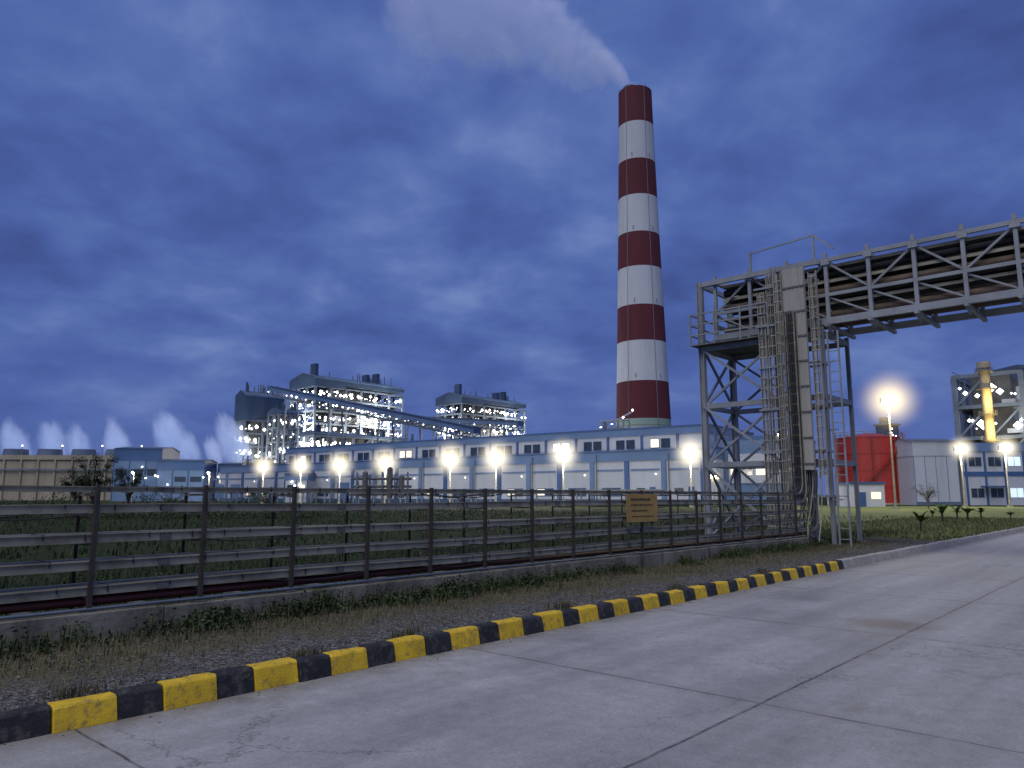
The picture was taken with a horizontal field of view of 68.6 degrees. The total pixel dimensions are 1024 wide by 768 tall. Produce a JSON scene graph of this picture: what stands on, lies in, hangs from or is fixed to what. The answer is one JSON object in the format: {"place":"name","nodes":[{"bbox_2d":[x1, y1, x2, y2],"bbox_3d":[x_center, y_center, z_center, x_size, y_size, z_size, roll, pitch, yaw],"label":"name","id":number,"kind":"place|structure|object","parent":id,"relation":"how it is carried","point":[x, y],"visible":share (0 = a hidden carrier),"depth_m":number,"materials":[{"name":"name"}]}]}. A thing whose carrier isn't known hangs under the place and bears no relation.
{"place":"outdoors","nodes":[
{"label":"outdoors","id":0,"kind":"place"},
{"bbox_2d":[110,447,179,500],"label":"pump house","id":1,"kind":"structure","parent":0,"point":[133,458],"depth_m":249.85,"materials":[{"name":"blue metal"}]},
{"bbox_2d":[154,459,217,500],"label":"pump house","id":2,"kind":"structure","parent":0,"point":[182,472],"depth_m":248.16,"materials":[{"name":"blue metal"}]},
{"bbox_2d":[216,462,276,500],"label":"pump house","id":3,"kind":"structure","parent":0,"point":[225,464],"depth_m":260.75,"materials":[{"name":"blue metal"}]},
{"bbox_2d":[0,531,1023,767],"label":"road","id":4,"kind":"structure","parent":0,"point":[913,661],"depth_m":6.02,"materials":[{"name":"concrete"}]},
{"bbox_2d":[0,497,1023,733],"bbox_3d":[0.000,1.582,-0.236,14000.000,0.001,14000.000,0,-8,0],"label":"ground","id":5,"kind":"structure","parent":0,"point":[47,553],"depth_m":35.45,"materials":[{"name":"green plant"}]},
{"bbox_2d":[0,445,141,499],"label":"cooling tower block","id":6,"kind":"structure","parent":5,"relation":"on","point":[46,467],"depth_m":290.52,"materials":[{"name":"beige concrete"}]},
{"bbox_2d":[54,467,93,513],"bbox_3d":[-34.561,8.472,59.057,3.748,3.907,3.132,0,-8,0],"label":"tree","id":7,"kind":"object","parent":5,"relation":"on","point":[65,483],"visible":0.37,"depth_m":59.20,"materials":[{"name":"green plant"}]},
{"bbox_2d":[71,453,118,516],"bbox_3d":[-32.475,7.822,58.489,3.452,5.026,3.473,6,-10,-34],"label":"tree","id":8,"kind":"object","parent":5,"relation":"on","point":[85,481],"visible":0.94,"depth_m":58.32,"materials":[{"name":"green plant"}]},
{"bbox_2d":[111,466,148,514],"bbox_3d":[-30.789,8.559,60.407,2.805,4.135,3.069,6,-10,-34],"label":"tree","id":9,"kind":"object","parent":5,"relation":"on","point":[130,483],"visible":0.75,"depth_m":60.18,"materials":[{"name":"green plant"}]},
{"bbox_2d":[0,492,326,518],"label":"bushes","id":10,"kind":"object","parent":5,"relation":"on","point":[307,514],"visible":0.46,"depth_m":54.76,"materials":[{"name":"green plant"}]},
{"bbox_2d":[157,483,189,517],"bbox_3d":[-25.896,8.771,56.982,3.421,2.700,3.430,0,-8,0],"label":"shrub","id":11,"kind":"object","parent":5,"relation":"on","point":[180,496],"visible":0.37,"depth_m":57.41,"materials":[{"name":"green plant"}]},
{"bbox_2d":[232,382,284,462],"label":"coal bunker tower","id":12,"kind":"structure","parent":5,"relation":"on","point":[252,408],"depth_m":406.35,"materials":[{"name":"metal"}]},
{"bbox_2d":[247,483,278,515],"bbox_3d":[-20.145,9.338,61.299,2.778,2.854,2.672,0,-8,0],"label":"shrub","id":13,"kind":"object","parent":5,"relation":"on","point":[266,499],"visible":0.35,"depth_m":61.16,"materials":[{"name":"green plant"}]},
{"bbox_2d":[259,464,267,501],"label":"street lamp","id":14,"kind":"object","parent":5,"relation":"on","point":[263,467],"visible":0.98,"depth_m":158.66,"materials":[{"name":"white metal"}]},
{"bbox_2d":[242,452,284,464],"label":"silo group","id":15,"kind":"object","parent":5,"relation":"on","point":[259,461],"visible":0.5,"depth_m":237.55,"materials":[{"name":"concrete"}]},
{"bbox_2d":[265,401,304,462],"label":"transfer tower","id":16,"kind":"structure","parent":5,"relation":"on","point":[290,434],"depth_m":403.43,"materials":[{"name":"metal"}]},
{"bbox_2d":[283,472,315,501],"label":"workshop","id":17,"kind":"structure","parent":5,"relation":"on","point":[291,479],"depth_m":198.41,"materials":[{"name":"white metal"}]},
{"bbox_2d":[296,464,305,502],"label":"street lamp","id":18,"kind":"object","parent":5,"relation":"on","point":[300,465],"visible":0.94,"depth_m":153.61,"materials":[{"name":"white metal"}]},
{"bbox_2d":[335,463,344,502],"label":"street lamp","id":19,"kind":"object","parent":5,"relation":"on","point":[339,464],"visible":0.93,"depth_m":149.62,"materials":[{"name":"white metal"}]},
{"bbox_2d":[289,363,404,446],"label":"boiler house","id":20,"kind":"structure","parent":5,"relation":"on","point":[365,388],"depth_m":474.22,"materials":[{"name":"metal"}]},
{"bbox_2d":[290,390,401,444],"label":"lamps","id":21,"kind":"object","parent":20,"relation":"attached to","point":[358,420],"visible":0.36,"depth_m":469.07,"materials":[{"name":"white glass"}]},
{"bbox_2d":[299,422,405,446],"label":"bunker bay","id":22,"kind":"object","parent":5,"relation":"on","point":[334,438],"visible":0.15,"depth_m":395.17,"materials":[{"name":"metal"}]},
{"bbox_2d":[268,386,480,458],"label":"conveyor gallery","id":23,"kind":"object","parent":5,"relation":"on","point":[413,418],"visible":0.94,"depth_m":343.39,"materials":[{"name":"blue metal"}]},
{"bbox_2d":[353,467,411,511],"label":"pipe rack","id":24,"kind":"object","parent":5,"relation":"on","point":[365,478],"visible":0.81,"depth_m":77.45,"materials":[{"name":"grey metal"}]},
{"bbox_2d":[381,460,390,502],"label":"street lamp","id":25,"kind":"object","parent":5,"relation":"on","point":[386,462],"visible":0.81,"depth_m":139.74,"materials":[{"name":"white metal"}]},
{"bbox_2d":[0,537,808,649],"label":"concrete wall","id":26,"kind":"structure","parent":5,"relation":"on","point":[120,619],"depth_m":8.84,"materials":[{"name":"grey concrete"}]},
{"bbox_2d":[0,310,818,619],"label":"cable tray rack","id":27,"kind":"object","parent":26,"relation":"on","point":[90,592],"visible":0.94,"depth_m":9.67,"materials":[{"name":"grey metal"}]},
{"bbox_2d":[626,492,657,524],"bbox_3d":[2.560,2.445,14.804,0.040,0.640,1.120,-8,-11,41],"label":"warning sign","id":28,"kind":"object","parent":27,"relation":"attached to","point":[641,507],"visible":1,"depth_m":14.77,"materials":[{"name":"yellow metal"}]},
{"bbox_2d":[384,416,443,439],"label":"conveyor gallery","id":29,"kind":"object","parent":5,"relation":"on","point":[418,425],"visible":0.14,"depth_m":427.01,"materials":[{"name":"metal"}]},
{"bbox_2d":[220,489,664,502],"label":"pipe trestle","id":30,"kind":"object","parent":5,"relation":"on","point":[439,497],"visible":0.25,"depth_m":162.12,"materials":[{"name":"grey metal"}]},
{"bbox_2d":[445,456,455,501],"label":"street lamp","id":31,"kind":"object","parent":5,"relation":"on","point":[450,459],"visible":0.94,"depth_m":125.96,"materials":[{"name":"white metal"}]},
{"bbox_2d":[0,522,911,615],"bbox_3d":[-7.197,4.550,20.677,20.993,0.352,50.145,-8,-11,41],"label":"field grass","id":32,"kind":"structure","parent":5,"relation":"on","point":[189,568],"depth_m":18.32,"materials":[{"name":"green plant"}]},
{"bbox_2d":[394,417,523,440],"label":"conveyor gallery","id":33,"kind":"object","parent":5,"relation":"on","point":[495,423],"visible":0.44,"depth_m":354.73,"materials":[{"name":"metal"}]},
{"bbox_2d":[0,536,936,745],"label":"verge","id":34,"kind":"structure","parent":5,"relation":"on","point":[16,691],"depth_m":7.64,"materials":[{"name":"grey gravel"}]},
{"bbox_2d":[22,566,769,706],"bbox_3d":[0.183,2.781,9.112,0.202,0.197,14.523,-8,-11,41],"label":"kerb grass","id":35,"kind":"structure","parent":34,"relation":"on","point":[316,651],"depth_m":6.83,"materials":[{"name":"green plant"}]},
{"bbox_2d":[0,534,856,660],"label":"weeds","id":36,"kind":"object","parent":34,"relation":"on","point":[202,619],"visible":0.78,"depth_m":9.09,"materials":[{"name":"green plant"}]},
{"bbox_2d":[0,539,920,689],"bbox_3d":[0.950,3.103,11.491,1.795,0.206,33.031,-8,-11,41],"label":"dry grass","id":37,"kind":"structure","parent":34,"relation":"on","point":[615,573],"depth_m":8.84,"materials":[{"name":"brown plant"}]},
{"bbox_2d":[435,384,525,438],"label":"boiler house","id":38,"kind":"structure","parent":5,"relation":"on","point":[459,402],"depth_m":573.54,"materials":[{"name":"metal"}]},
{"bbox_2d":[436,408,525,434],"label":"lamps","id":39,"kind":"object","parent":38,"relation":"attached to","point":[504,413],"visible":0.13,"depth_m":576.14,"materials":[{"name":"white glass"}]},
{"bbox_2d":[491,455,501,501],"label":"street lamp","id":40,"kind":"object","parent":5,"relation":"on","point":[494,457],"visible":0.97,"depth_m":121.99,"materials":[{"name":"white metal"}]},
{"bbox_2d":[0,526,1023,743],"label":"kerb","id":41,"kind":"structure","parent":5,"relation":"on","point":[35,720],"depth_m":6.88,"materials":[{"name":"concrete"}]},
{"bbox_2d":[213,421,816,504],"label":"factory hall","id":42,"kind":"structure","parent":5,"relation":"on","point":[634,458],"depth_m":167.62,"materials":[{"name":"white metal"}]},
{"bbox_2d":[600,409,632,429],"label":"rooftop plant","id":43,"kind":"object","parent":42,"relation":"on","point":[615,420],"visible":0.73,"depth_m":178.42,"materials":[{"name":"grey metal"}]},
{"bbox_2d":[557,452,568,500],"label":"street lamp","id":44,"kind":"object","parent":5,"relation":"on","point":[564,454],"visible":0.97,"depth_m":114.08,"materials":[{"name":"white metal"}]},
{"bbox_2d":[616,84,670,427],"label":"chimney","id":45,"kind":"object","parent":5,"relation":"on","point":[642,382],"visible":0.88,"depth_m":474.16,"materials":[{"name":"concrete"}]},
{"bbox_2d":[683,450,696,506],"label":"street lamp","id":46,"kind":"object","parent":5,"relation":"on","point":[692,453],"visible":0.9,"depth_m":109.06,"materials":[{"name":"white metal"}]},
{"bbox_2d":[689,233,868,546],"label":"steel tower","id":47,"kind":"structure","parent":5,"relation":"on","point":[792,280],"depth_m":22.96,"materials":[{"name":"grey metal"}]},
{"bbox_2d":[712,213,1023,343],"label":"pipe bridge","id":48,"kind":"structure","parent":47,"relation":"attached to","point":[974,276],"depth_m":21.33,"materials":[{"name":"grey metal"}]},
{"bbox_2d":[807,469,885,506],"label":"switchgear kiosk","id":49,"kind":"object","parent":5,"relation":"on","point":[871,494],"visible":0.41,"depth_m":110.87,"materials":[{"name":"grey metal"}]},
{"bbox_2d":[834,431,904,504],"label":"storage tank","id":50,"kind":"object","parent":5,"relation":"on","point":[873,451],"visible":0.59,"depth_m":143.83,"materials":[{"name":"red metal"}]},
{"bbox_2d":[950,365,1023,442],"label":"boiler house","id":51,"kind":"structure","parent":5,"relation":"on","point":[1008,406],"depth_m":196.61,"materials":[{"name":"metal"}]},
{"bbox_2d":[974,361,999,442],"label":"column","id":52,"kind":"structure","parent":51,"relation":"attached to","point":[985,389],"depth_m":172.51,"materials":[{"name":"yellow metal"}]},
{"bbox_2d":[958,383,1022,429],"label":"lamps","id":53,"kind":"object","parent":51,"relation":"attached to","point":[1018,425],"visible":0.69,"depth_m":192.55,"materials":[{"name":"white glass"}]},
{"bbox_2d":[957,442,1023,504],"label":"office building","id":54,"kind":"structure","parent":5,"relation":"on","point":[984,473],"depth_m":135.47,"materials":[{"name":"white"}]},
{"bbox_2d":[0,0,1023,494],"label":"sky","id":55,"kind":"structure","parent":0,"point":[201,200],"materials":[{"name":"blue"}]},
{"bbox_2d":[873,417,900,435],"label":"distant plant tower","id":56,"kind":"structure","parent":0,"point":[882,425],"depth_m":453.73,"materials":[{"name":"metal"}]},
{"bbox_2d":[791,505,1023,540],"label":"lawn","id":57,"kind":"structure","parent":0,"point":[906,512],"depth_m":67.70,"materials":[{"name":"green plant"}]},
{"bbox_2d":[680,516,1023,542],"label":"lawn grass","id":58,"kind":"structure","parent":57,"relation":"on","point":[956,528],"depth_m":36.68,"materials":[{"name":"green plant"}]},
{"bbox_2d":[879,395,899,508],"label":"street lamp","id":59,"kind":"object","parent":57,"relation":"on","point":[887,400],"visible":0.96,"depth_m":89.84,"materials":[{"name":"white metal"}]},
{"bbox_2d":[912,510,932,530],"bbox_3d":[18.285,6.079,33.364,0.963,0.938,1.176,-5,-10,29],"label":"banana plant","id":60,"kind":"object","parent":57,"relation":"on","point":[921,517],"visible":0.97,"depth_m":33.41,"materials":[{"name":"green plant"}]},
{"bbox_2d":[910,484,940,508],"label":"shrub","id":61,"kind":"object","parent":57,"relation":"on","point":[929,494],"visible":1,"depth_m":93.98,"materials":[{"name":"green plant"}]},
{"bbox_2d":[928,503,950,522],"bbox_3d":[25.050,7.634,44.548,1.357,1.168,1.697,6,-10,-33],"label":"banana plant","id":62,"kind":"object","parent":57,"relation":"on","point":[942,508],"visible":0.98,"depth_m":44.30,"materials":[{"name":"green plant"}]},
{"bbox_2d":[945,505,962,518],"bbox_3d":[29.399,8.436,49.266,1.952,0.977,1.139,1,-9,-7],"label":"banana plant","id":63,"kind":"object","parent":57,"relation":"on","point":[956,511],"visible":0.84,"depth_m":49.24,"materials":[{"name":"green plant"}]},
{"bbox_2d":[953,446,967,506],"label":"street lamp","id":64,"kind":"object","parent":57,"relation":"on","point":[960,448],"visible":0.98,"depth_m":109.11,"materials":[{"name":"white metal"}]},
{"bbox_2d":[959,506,974,520],"bbox_3d":[28.174,7.993,46.383,1.630,1.002,1.860,0,-8,0],"label":"banana plant","id":65,"kind":"object","parent":57,"relation":"on","point":[967,510],"visible":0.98,"depth_m":46.25,"materials":[{"name":"green plant"}]},
{"bbox_2d":[975,507,986,518],"bbox_3d":[31.935,8.791,51.184,1.221,0.842,1.378,-5,-10,28],"label":"banana plant","id":66,"kind":"object","parent":57,"relation":"on","point":[981,510],"visible":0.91,"depth_m":51.19,"materials":[{"name":"green plant"}]},
{"bbox_2d":[997,444,1012,506],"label":"street lamp","id":67,"kind":"object","parent":57,"relation":"on","point":[1008,447],"visible":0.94,"depth_m":109.20,"materials":[{"name":"white metal"}]},
{"bbox_2d":[893,439,961,504],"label":"process building","id":68,"kind":"structure","parent":0,"point":[930,462],"depth_m":137.47,"materials":[{"name":"grey metal"}]}
]}

